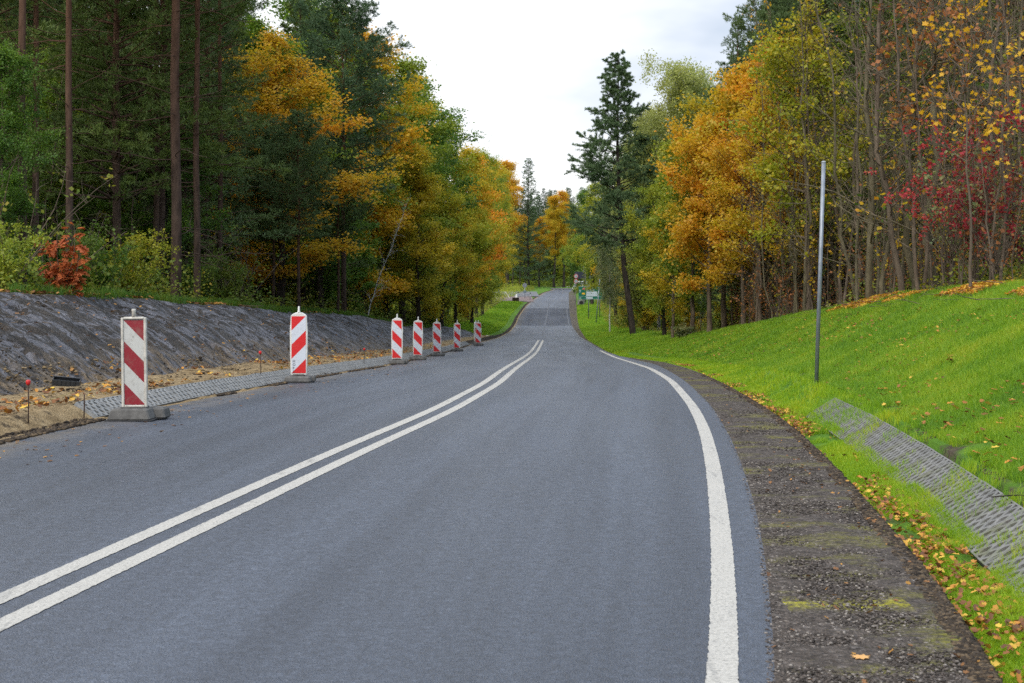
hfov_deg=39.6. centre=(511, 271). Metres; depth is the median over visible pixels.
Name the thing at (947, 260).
red shrub
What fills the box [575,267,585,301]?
back of sign
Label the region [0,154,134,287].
shrub
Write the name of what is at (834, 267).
bare tree
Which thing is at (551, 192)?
spruce tree
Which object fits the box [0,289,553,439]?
earth edge
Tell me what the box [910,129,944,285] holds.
sapling
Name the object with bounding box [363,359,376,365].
drain slab
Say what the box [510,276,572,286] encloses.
hillside
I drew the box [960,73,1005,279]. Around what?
sapling
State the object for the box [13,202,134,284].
shrub
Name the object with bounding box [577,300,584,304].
culvert end
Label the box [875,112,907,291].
sapling
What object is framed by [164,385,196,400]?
drain slab
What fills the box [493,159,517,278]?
leafy tree
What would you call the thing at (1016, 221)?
sapling
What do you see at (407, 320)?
shrub
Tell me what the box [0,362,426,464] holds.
fallen leaves
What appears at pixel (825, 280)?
bare tree
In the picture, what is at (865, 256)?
sapling
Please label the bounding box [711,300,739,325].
shrub
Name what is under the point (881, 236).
sapling
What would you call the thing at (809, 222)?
bare tree
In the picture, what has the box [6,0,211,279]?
pine tree
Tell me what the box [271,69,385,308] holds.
leafy tree
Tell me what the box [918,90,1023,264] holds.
red shrub
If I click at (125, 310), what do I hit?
fallen twigs
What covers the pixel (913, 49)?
pine tree
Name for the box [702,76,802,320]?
leafy tree
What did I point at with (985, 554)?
drain slab
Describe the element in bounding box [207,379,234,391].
drain slab
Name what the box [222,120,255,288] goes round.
bare tree
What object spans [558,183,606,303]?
leafy tree
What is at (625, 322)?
shrub
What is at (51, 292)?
forest litter
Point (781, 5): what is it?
pine tree
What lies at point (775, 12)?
pine tree
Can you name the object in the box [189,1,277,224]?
pine tree
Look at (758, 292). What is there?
shrub
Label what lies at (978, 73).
leafy tree
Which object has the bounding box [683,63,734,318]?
spruce tree
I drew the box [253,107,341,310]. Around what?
pine tree
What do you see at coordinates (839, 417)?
drain slab
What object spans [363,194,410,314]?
birch tree
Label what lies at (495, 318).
verge grass
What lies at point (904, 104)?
bare tree
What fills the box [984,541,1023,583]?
drain slab
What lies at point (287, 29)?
pine tree
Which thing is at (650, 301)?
leafy tree
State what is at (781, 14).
pine tree
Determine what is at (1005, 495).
fallen stick
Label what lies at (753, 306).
shrub
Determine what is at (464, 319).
undergrowth
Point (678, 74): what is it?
birch tree
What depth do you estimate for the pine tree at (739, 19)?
62.30 m
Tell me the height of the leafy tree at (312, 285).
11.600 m
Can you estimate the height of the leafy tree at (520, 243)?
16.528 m
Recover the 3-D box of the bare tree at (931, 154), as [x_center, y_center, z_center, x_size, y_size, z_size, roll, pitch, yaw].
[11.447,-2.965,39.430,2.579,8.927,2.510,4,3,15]
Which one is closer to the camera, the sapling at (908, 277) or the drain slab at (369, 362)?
the drain slab at (369, 362)
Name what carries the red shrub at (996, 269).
on the forest floor
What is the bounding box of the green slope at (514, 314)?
[489,288,551,334]
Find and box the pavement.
[488,296,533,301]
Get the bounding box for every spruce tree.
[534,195,544,221]
[539,188,547,215]
[542,190,553,219]
[567,188,573,225]
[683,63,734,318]
[702,13,750,321]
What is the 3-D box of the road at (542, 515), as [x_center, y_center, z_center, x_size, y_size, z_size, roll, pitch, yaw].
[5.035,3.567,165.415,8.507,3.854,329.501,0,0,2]
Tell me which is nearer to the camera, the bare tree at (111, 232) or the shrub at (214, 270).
the shrub at (214, 270)
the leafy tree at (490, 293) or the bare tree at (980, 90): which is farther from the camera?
the leafy tree at (490, 293)
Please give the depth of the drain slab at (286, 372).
26.06 m
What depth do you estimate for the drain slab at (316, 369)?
28.46 m
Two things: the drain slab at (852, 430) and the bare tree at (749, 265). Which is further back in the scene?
the bare tree at (749, 265)
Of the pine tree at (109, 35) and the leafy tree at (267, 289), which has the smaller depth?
the pine tree at (109, 35)
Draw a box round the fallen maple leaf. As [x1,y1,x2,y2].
[852,654,868,658]
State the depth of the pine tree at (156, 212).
39.92 m
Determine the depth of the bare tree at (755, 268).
52.37 m
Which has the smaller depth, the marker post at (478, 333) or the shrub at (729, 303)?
the shrub at (729, 303)
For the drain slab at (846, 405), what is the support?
on the verge
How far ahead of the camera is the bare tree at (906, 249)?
32.76 m
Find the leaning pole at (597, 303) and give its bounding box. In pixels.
[596,279,599,321]
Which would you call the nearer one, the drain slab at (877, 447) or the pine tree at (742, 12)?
the drain slab at (877, 447)
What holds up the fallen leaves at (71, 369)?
on the covered slope at (37, 346)
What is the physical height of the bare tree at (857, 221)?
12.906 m
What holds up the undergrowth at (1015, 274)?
on the forest floor
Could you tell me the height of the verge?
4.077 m
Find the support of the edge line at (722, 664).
on the road at (542, 515)
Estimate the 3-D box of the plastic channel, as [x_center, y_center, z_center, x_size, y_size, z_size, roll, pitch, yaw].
[-6.076,1.506,19.395,0.360,0.086,0.150,6,28,-7]
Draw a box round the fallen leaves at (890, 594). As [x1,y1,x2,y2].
[688,378,993,682]
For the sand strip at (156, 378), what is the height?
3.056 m
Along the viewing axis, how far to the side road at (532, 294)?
247.94 m
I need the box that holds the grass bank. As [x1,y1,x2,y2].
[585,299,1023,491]
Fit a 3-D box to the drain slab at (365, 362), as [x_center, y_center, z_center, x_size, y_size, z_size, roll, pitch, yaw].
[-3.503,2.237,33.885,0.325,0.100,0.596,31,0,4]
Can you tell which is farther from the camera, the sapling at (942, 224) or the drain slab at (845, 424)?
the sapling at (942, 224)
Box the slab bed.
[70,288,552,405]
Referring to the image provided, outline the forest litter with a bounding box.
[0,289,676,331]
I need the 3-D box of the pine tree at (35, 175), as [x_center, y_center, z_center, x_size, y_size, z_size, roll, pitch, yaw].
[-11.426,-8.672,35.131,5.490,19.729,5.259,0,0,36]
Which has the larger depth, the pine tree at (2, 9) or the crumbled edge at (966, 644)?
the pine tree at (2, 9)
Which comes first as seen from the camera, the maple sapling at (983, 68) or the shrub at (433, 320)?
the maple sapling at (983, 68)
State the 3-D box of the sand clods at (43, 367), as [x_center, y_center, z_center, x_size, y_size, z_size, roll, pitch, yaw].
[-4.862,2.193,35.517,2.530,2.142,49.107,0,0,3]
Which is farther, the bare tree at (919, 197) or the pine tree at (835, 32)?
the pine tree at (835, 32)
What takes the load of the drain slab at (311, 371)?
on the slab bed
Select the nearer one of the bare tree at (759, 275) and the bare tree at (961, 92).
the bare tree at (961, 92)
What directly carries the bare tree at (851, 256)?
on the forest floor
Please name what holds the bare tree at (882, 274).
on the forest floor
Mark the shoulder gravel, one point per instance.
(906, 658)
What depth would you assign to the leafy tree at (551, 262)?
358.26 m
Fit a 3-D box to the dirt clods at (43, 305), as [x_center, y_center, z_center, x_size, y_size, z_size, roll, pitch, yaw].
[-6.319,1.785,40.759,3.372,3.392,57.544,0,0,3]
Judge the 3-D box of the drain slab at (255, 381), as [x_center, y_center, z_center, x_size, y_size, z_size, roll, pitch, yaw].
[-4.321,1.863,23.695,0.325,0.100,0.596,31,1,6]
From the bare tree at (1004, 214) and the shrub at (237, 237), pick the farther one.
the shrub at (237, 237)
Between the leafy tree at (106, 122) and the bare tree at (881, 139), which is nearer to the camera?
the bare tree at (881, 139)
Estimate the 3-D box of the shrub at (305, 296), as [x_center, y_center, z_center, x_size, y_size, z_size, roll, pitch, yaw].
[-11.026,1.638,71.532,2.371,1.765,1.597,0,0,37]
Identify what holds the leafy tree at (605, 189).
on the forest floor
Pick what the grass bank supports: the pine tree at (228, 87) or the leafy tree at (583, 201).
the leafy tree at (583, 201)
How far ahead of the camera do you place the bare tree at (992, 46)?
30.00 m
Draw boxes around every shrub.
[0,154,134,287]
[0,218,51,289]
[0,220,56,283]
[5,240,30,274]
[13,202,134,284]
[27,221,138,285]
[40,218,108,290]
[72,219,137,288]
[76,227,181,294]
[107,243,165,286]
[118,267,167,291]
[121,213,248,295]
[137,259,165,291]
[181,240,229,297]
[190,228,313,302]
[205,250,250,299]
[268,280,296,303]
[269,282,301,305]
[292,287,313,306]
[305,297,317,308]
[324,284,358,309]
[340,295,380,314]
[368,299,409,318]
[368,300,392,317]
[370,309,390,319]
[395,315,415,323]
[397,298,423,321]
[406,309,432,324]
[414,302,447,323]
[615,318,635,327]
[620,303,638,326]
[622,301,667,329]
[643,299,706,330]
[673,316,696,337]
[684,299,706,325]
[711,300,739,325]
[712,314,729,327]
[713,285,769,324]
[718,282,774,321]
[718,302,751,324]
[730,257,832,318]
[750,269,816,316]
[761,259,832,314]
[811,255,864,301]
[815,284,861,303]
[824,239,922,298]
[836,260,919,294]
[856,125,1022,263]
[873,233,983,287]
[874,248,955,289]
[882,102,1023,273]
[904,128,1023,281]
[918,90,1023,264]
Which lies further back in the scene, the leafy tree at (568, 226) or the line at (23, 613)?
the leafy tree at (568, 226)
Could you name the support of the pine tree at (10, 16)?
on the forest floor
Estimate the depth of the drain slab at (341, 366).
30.90 m
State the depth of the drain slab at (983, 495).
9.62 m
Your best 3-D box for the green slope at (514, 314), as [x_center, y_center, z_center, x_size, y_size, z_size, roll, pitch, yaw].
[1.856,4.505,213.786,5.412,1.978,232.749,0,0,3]
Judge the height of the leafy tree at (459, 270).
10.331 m
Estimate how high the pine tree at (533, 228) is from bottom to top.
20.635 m
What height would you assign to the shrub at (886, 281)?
2.083 m
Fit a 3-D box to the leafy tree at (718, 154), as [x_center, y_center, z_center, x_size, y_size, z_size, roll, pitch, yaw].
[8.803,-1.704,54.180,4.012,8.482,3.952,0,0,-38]
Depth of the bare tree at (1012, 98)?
39.38 m
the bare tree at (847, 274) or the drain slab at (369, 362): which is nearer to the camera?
the drain slab at (369, 362)
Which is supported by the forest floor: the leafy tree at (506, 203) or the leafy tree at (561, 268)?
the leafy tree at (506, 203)
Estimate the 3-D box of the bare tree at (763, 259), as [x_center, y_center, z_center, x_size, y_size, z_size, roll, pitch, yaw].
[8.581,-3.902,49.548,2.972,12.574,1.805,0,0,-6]
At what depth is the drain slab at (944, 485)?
10.29 m
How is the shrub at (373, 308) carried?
on the forest floor
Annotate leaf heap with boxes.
[826,279,1023,311]
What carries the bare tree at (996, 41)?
on the forest floor
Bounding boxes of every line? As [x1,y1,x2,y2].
[0,340,538,603]
[0,340,543,630]
[542,294,552,334]
[566,294,585,341]
[600,351,738,682]
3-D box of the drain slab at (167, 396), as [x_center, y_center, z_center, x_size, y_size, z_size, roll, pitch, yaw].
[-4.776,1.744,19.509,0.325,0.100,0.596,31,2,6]
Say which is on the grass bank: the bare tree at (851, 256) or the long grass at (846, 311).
the long grass at (846, 311)
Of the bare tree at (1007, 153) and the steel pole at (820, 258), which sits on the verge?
the steel pole at (820, 258)
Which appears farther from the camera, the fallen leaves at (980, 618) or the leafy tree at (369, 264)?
the leafy tree at (369, 264)
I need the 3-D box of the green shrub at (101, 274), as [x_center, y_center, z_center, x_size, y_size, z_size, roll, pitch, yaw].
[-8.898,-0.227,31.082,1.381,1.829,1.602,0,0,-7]
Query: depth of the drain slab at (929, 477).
10.89 m
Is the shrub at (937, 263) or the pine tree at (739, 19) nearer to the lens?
the shrub at (937, 263)
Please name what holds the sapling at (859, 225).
on the forest floor
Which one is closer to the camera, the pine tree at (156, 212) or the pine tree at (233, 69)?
the pine tree at (156, 212)
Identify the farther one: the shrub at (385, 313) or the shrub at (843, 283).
the shrub at (385, 313)
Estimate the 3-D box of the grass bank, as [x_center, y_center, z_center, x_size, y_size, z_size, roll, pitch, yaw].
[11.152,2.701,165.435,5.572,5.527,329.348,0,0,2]
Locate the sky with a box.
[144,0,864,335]
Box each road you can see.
[0,289,774,682]
[501,291,539,296]
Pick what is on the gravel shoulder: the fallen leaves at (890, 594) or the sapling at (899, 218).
the fallen leaves at (890, 594)
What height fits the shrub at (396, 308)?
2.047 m
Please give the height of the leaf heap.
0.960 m
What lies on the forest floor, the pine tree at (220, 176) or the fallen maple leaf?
the pine tree at (220, 176)
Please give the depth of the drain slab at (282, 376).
25.47 m
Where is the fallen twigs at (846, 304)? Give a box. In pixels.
[780,278,1009,319]
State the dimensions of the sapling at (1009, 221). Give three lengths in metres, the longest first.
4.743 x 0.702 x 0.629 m
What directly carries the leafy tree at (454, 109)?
on the forest floor
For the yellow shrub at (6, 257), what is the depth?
25.88 m
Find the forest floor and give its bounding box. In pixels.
[33,287,532,323]
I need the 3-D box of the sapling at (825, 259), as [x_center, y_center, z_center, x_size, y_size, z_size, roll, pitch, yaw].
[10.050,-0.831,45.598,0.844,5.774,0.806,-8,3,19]
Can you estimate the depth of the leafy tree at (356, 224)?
73.29 m
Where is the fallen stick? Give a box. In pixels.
[991,494,1021,497]
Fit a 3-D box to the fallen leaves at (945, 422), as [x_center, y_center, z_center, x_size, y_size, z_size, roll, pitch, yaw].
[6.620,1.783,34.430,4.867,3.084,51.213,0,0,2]
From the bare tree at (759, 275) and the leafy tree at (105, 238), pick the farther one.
the bare tree at (759, 275)
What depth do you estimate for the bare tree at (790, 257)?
46.96 m
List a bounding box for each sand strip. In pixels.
[0,335,491,416]
[0,405,91,437]
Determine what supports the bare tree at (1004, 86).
on the forest floor
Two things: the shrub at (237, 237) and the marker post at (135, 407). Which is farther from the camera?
the shrub at (237, 237)
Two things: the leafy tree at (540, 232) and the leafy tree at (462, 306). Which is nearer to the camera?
the leafy tree at (462, 306)
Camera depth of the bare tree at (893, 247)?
32.01 m
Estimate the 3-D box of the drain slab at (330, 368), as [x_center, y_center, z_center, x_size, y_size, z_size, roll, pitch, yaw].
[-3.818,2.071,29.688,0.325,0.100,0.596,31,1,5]
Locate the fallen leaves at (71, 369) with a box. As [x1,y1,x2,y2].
[0,292,389,375]
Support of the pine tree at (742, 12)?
on the forest floor
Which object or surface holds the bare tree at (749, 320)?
on the forest floor
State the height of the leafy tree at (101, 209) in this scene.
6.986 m
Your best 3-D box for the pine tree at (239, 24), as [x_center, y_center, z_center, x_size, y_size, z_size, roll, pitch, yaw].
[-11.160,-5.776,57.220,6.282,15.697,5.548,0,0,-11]
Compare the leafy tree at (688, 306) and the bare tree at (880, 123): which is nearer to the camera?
the bare tree at (880, 123)
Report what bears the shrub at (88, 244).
on the forest floor
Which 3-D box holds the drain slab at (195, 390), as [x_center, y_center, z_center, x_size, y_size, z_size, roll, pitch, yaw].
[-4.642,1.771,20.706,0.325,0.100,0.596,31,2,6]
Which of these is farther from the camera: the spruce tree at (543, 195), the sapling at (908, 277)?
the spruce tree at (543, 195)
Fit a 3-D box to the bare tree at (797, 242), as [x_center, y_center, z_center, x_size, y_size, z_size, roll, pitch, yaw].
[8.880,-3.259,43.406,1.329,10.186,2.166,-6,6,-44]
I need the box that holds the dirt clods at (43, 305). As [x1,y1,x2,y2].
[0,293,410,387]
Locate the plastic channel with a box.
[52,376,80,385]
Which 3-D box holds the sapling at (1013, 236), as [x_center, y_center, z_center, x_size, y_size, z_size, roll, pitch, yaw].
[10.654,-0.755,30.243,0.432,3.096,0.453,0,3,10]
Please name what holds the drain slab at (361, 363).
on the slab bed
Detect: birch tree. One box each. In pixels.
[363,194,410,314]
[590,212,628,331]
[608,100,671,329]
[619,48,715,309]
[651,68,723,329]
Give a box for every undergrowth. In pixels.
[0,234,453,324]
[368,279,533,324]
[460,259,596,286]
[594,282,718,328]
[636,249,1023,334]
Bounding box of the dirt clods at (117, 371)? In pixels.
[0,342,426,415]
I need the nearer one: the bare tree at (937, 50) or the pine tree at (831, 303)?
the bare tree at (937, 50)
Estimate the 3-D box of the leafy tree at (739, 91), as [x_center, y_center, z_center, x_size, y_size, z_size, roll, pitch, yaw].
[10.226,-3.422,56.219,5.680,12.188,5.765,0,0,0]
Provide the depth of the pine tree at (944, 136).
42.73 m
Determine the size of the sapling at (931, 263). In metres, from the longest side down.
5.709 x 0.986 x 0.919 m
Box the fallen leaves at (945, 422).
[649,290,1023,470]
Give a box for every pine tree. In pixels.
[0,0,107,237]
[0,0,121,215]
[0,0,133,282]
[0,0,141,254]
[0,5,27,35]
[1,0,86,285]
[1,0,126,286]
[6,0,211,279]
[40,0,292,292]
[42,0,216,257]
[57,0,186,223]
[72,0,271,296]
[84,0,217,293]
[86,0,296,285]
[106,1,232,200]
[126,0,243,298]
[142,0,291,260]
[158,0,274,296]
[184,0,279,293]
[188,0,310,289]
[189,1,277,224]
[236,124,315,305]
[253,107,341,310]
[263,0,374,307]
[278,0,417,310]
[309,147,380,311]
[368,90,425,314]
[504,158,555,286]
[529,208,545,273]
[531,228,557,283]
[559,49,659,333]
[694,0,837,312]
[698,37,754,296]
[722,0,863,300]
[731,0,837,297]
[733,1,835,37]
[752,0,864,308]
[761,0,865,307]
[769,5,863,305]
[803,0,938,297]
[843,0,984,290]
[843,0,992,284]
[864,0,965,281]
[879,4,1011,282]
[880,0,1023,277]
[948,0,1020,260]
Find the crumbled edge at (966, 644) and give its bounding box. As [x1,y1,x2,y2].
[697,373,1002,682]
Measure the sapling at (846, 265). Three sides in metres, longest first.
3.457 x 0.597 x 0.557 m
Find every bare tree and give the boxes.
[39,33,81,267]
[83,100,126,242]
[122,34,166,256]
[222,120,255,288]
[711,115,751,323]
[714,178,769,300]
[715,0,795,317]
[715,129,791,309]
[719,236,747,324]
[727,73,774,318]
[730,101,778,321]
[730,112,776,316]
[731,21,786,322]
[735,126,763,304]
[739,155,767,311]
[741,63,766,288]
[745,0,931,297]
[747,0,801,315]
[749,0,842,310]
[749,79,797,313]
[749,109,800,317]
[754,69,817,290]
[758,76,828,313]
[760,18,831,312]
[767,89,840,296]
[767,109,814,300]
[776,4,833,309]
[780,0,868,304]
[782,27,851,303]
[785,0,880,300]
[786,101,831,293]
[787,0,861,302]
[801,141,832,301]
[808,71,862,307]
[809,0,903,302]
[809,84,850,305]
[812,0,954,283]
[814,0,881,299]
[814,0,966,291]
[823,78,854,302]
[823,154,864,298]
[824,86,852,297]
[827,0,902,300]
[827,0,995,289]
[828,2,904,294]
[834,0,1022,288]
[835,0,960,293]
[838,15,914,279]
[840,12,902,280]
[850,27,914,287]
[855,4,921,292]
[858,0,904,292]
[858,13,912,288]
[866,0,950,271]
[866,0,958,290]
[870,1,947,252]
[876,9,975,276]
[887,0,968,244]
[901,0,1021,283]
[906,1,947,285]
[908,0,978,285]
[910,0,1005,255]
[911,1,990,260]
[916,3,990,284]
[918,0,984,285]
[919,0,974,278]
[926,0,1023,279]
[930,0,1023,276]
[939,41,999,254]
[944,0,1014,282]
[944,0,1022,280]
[955,0,1015,271]
[968,0,1023,280]
[974,0,1023,246]
[974,0,1023,261]
[978,0,1023,213]
[981,1,1022,275]
[985,0,1023,247]
[1001,2,1023,231]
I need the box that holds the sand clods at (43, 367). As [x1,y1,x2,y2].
[0,341,432,413]
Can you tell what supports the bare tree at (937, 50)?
on the forest floor
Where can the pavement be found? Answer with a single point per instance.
(526, 298)
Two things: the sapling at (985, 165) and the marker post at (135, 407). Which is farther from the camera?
the sapling at (985, 165)
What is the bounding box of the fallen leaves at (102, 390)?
[0,305,447,413]
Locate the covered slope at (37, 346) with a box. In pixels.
[0,292,473,394]
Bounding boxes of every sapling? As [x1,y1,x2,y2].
[33,222,90,296]
[699,281,706,330]
[746,194,767,321]
[765,268,780,318]
[770,182,791,315]
[770,189,788,316]
[771,228,788,315]
[776,189,797,316]
[798,226,817,308]
[801,149,824,303]
[810,159,841,304]
[827,179,854,303]
[837,197,863,299]
[838,222,854,299]
[844,145,874,289]
[846,0,984,288]
[856,206,873,298]
[861,199,876,295]
[863,140,886,286]
[874,178,888,291]
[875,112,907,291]
[879,107,910,281]
[880,154,902,283]
[891,0,1006,284]
[894,0,1023,286]
[895,63,943,285]
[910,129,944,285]
[916,0,1023,280]
[917,200,927,284]
[931,128,950,285]
[943,27,986,285]
[945,82,981,282]
[945,138,960,264]
[954,142,981,266]
[959,106,997,268]
[960,32,1023,188]
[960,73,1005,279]
[967,74,1017,277]
[973,60,1011,268]
[974,3,1023,279]
[976,131,1001,246]
[981,32,1023,226]
[997,125,1015,275]
[998,162,1023,278]
[1006,164,1020,278]
[1007,120,1023,271]
[1010,124,1023,271]
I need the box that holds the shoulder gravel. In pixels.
[697,392,992,682]
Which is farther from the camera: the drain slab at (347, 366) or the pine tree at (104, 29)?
the pine tree at (104, 29)
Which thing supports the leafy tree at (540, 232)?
on the grass at (549, 287)
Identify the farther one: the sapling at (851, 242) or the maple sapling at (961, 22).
the sapling at (851, 242)
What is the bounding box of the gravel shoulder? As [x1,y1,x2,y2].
[569,290,986,682]
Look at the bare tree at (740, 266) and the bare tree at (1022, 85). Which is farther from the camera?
the bare tree at (740, 266)
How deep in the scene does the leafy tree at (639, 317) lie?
99.92 m
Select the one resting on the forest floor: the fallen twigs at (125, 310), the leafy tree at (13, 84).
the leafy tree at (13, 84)
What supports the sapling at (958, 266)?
on the forest floor
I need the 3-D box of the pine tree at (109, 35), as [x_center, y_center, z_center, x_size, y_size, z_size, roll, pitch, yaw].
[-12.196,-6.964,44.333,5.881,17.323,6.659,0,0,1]
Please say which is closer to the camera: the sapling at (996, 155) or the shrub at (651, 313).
the sapling at (996, 155)
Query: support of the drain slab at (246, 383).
on the slab bed
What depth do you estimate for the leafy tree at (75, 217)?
41.08 m
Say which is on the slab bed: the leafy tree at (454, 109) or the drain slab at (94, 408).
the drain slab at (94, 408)
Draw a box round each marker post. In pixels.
[104,309,170,421]
[284,306,315,382]
[388,314,408,363]
[409,317,426,359]
[430,319,444,355]
[451,320,462,350]
[470,321,476,343]
[473,320,483,345]
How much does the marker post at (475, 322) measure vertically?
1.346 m
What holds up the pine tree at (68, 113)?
on the forest floor
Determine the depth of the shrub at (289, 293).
66.69 m
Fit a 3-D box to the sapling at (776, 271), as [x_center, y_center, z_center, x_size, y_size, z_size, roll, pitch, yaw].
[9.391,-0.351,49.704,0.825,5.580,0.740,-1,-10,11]
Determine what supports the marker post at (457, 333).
on the road at (542, 515)
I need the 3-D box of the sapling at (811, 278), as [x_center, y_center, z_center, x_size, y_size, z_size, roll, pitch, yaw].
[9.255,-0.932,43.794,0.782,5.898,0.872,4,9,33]
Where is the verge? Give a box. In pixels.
[575,293,1023,682]
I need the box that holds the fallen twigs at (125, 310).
[0,287,341,360]
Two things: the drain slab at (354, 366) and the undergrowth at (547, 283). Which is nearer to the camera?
the drain slab at (354, 366)
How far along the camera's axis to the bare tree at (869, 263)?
33.75 m
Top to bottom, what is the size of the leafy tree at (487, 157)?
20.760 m
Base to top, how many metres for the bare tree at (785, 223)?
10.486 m
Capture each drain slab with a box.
[74,399,111,417]
[96,396,121,408]
[114,395,151,406]
[148,388,182,403]
[148,391,166,405]
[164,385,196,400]
[179,383,210,397]
[194,381,221,393]
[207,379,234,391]
[219,377,246,390]
[230,376,256,389]
[242,375,266,386]
[251,373,275,383]
[262,371,283,382]
[271,371,285,379]
[278,369,290,375]
[307,366,320,375]
[308,366,325,374]
[315,365,332,373]
[322,364,338,372]
[328,363,344,372]
[333,362,349,370]
[339,362,353,369]
[344,361,360,368]
[350,361,364,367]
[354,360,368,366]
[359,359,372,366]
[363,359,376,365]
[806,398,842,418]
[814,402,849,421]
[822,405,856,425]
[829,410,865,433]
[834,413,877,439]
[843,419,887,445]
[852,424,896,451]
[861,430,908,458]
[869,436,920,465]
[881,442,934,476]
[891,451,948,484]
[906,459,963,491]
[918,470,981,510]
[930,481,1002,526]
[951,494,1023,540]
[966,510,1023,566]
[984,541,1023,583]
[1010,577,1023,599]
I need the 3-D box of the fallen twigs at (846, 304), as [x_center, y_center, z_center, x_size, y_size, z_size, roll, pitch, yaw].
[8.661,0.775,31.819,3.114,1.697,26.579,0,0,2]
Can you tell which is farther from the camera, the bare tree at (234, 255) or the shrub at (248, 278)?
the bare tree at (234, 255)
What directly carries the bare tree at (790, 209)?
on the forest floor
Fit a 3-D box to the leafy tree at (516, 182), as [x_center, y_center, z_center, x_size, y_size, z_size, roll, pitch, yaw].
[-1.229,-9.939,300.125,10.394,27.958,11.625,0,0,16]
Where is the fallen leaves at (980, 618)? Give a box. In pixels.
[671,361,1023,682]
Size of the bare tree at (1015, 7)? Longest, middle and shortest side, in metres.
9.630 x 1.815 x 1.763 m
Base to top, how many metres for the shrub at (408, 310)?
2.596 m
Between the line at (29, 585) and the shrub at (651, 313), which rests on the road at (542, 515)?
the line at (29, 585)
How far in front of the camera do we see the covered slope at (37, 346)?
26.50 m
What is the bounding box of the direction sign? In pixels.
[579,286,604,318]
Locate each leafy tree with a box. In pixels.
[0,36,69,279]
[0,111,49,237]
[4,156,31,242]
[6,36,121,282]
[9,139,96,281]
[39,107,138,285]
[63,125,150,269]
[74,92,241,291]
[76,43,153,284]
[90,34,211,260]
[91,211,144,285]
[189,190,254,279]
[200,26,418,306]
[201,13,365,302]
[215,49,305,304]
[245,262,291,302]
[254,0,394,303]
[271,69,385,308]
[278,0,417,306]
[287,238,362,307]
[289,201,361,306]
[293,137,375,295]
[309,153,395,299]
[324,190,389,312]
[332,20,441,314]
[356,103,441,319]
[365,52,466,324]
[372,144,462,320]
[397,74,485,312]
[403,95,488,320]
[414,179,483,326]
[426,122,503,320]
[433,197,487,322]
[451,144,514,320]
[451,195,521,322]
[452,155,510,316]
[473,147,514,306]
[473,162,516,314]
[486,160,522,302]
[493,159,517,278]
[497,244,540,283]
[502,160,527,287]
[507,226,518,285]
[509,222,530,286]
[523,218,534,282]
[529,216,548,286]
[533,231,561,284]
[539,195,569,286]
[541,230,561,282]
[544,228,587,279]
[545,189,576,286]
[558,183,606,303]
[559,187,598,299]
[559,248,579,281]
[565,179,632,323]
[565,209,580,286]
[587,231,612,309]
[588,143,642,325]
[606,125,671,329]
[608,230,639,318]
[612,171,705,334]
[619,222,653,329]
[635,201,698,337]
[641,129,728,333]
[647,105,744,332]
[655,80,749,327]
[670,56,792,321]
[670,250,716,323]
[674,118,794,324]
[695,262,732,310]
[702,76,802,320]
[710,29,847,317]
[711,0,886,310]
[715,254,769,306]
[731,130,831,307]
[775,2,948,288]
[817,59,892,285]
[917,0,1019,266]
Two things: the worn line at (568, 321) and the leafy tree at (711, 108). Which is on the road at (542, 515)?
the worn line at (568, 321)
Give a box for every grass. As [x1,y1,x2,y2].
[6,281,447,327]
[447,301,719,352]
[499,286,571,287]
[656,279,1023,337]
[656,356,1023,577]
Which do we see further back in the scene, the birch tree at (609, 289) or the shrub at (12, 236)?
the birch tree at (609, 289)
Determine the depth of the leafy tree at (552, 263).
359.89 m
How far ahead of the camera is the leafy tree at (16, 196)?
38.23 m
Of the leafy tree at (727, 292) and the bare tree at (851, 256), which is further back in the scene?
the leafy tree at (727, 292)
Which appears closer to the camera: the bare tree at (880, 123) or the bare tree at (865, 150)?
the bare tree at (865, 150)
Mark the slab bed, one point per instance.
(501, 334)
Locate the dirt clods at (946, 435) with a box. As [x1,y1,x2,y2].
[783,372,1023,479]
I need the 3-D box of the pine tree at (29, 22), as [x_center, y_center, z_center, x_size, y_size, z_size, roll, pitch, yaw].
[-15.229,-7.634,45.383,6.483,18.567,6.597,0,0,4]
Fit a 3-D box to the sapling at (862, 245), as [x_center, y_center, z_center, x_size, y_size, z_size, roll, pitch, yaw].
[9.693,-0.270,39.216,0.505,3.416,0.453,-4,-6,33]
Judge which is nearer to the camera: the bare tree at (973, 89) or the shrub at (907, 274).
the bare tree at (973, 89)
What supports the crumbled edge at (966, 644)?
on the verge
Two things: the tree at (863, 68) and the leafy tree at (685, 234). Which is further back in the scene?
the leafy tree at (685, 234)
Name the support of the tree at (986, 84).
on the forest floor
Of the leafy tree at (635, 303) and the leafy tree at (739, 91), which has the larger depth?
the leafy tree at (635, 303)
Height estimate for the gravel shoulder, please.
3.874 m
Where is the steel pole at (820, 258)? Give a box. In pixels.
[814,161,825,383]
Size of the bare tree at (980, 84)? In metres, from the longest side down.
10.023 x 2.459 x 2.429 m
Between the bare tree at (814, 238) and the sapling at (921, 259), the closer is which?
the sapling at (921, 259)
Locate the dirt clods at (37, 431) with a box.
[0,345,468,444]
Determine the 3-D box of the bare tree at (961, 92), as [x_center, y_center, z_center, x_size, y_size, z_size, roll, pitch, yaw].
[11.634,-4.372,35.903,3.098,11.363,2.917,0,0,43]
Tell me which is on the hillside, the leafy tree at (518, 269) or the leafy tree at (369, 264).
the leafy tree at (518, 269)
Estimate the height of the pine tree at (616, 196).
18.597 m
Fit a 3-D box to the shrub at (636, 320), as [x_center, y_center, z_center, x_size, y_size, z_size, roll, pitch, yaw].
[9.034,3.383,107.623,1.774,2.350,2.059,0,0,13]

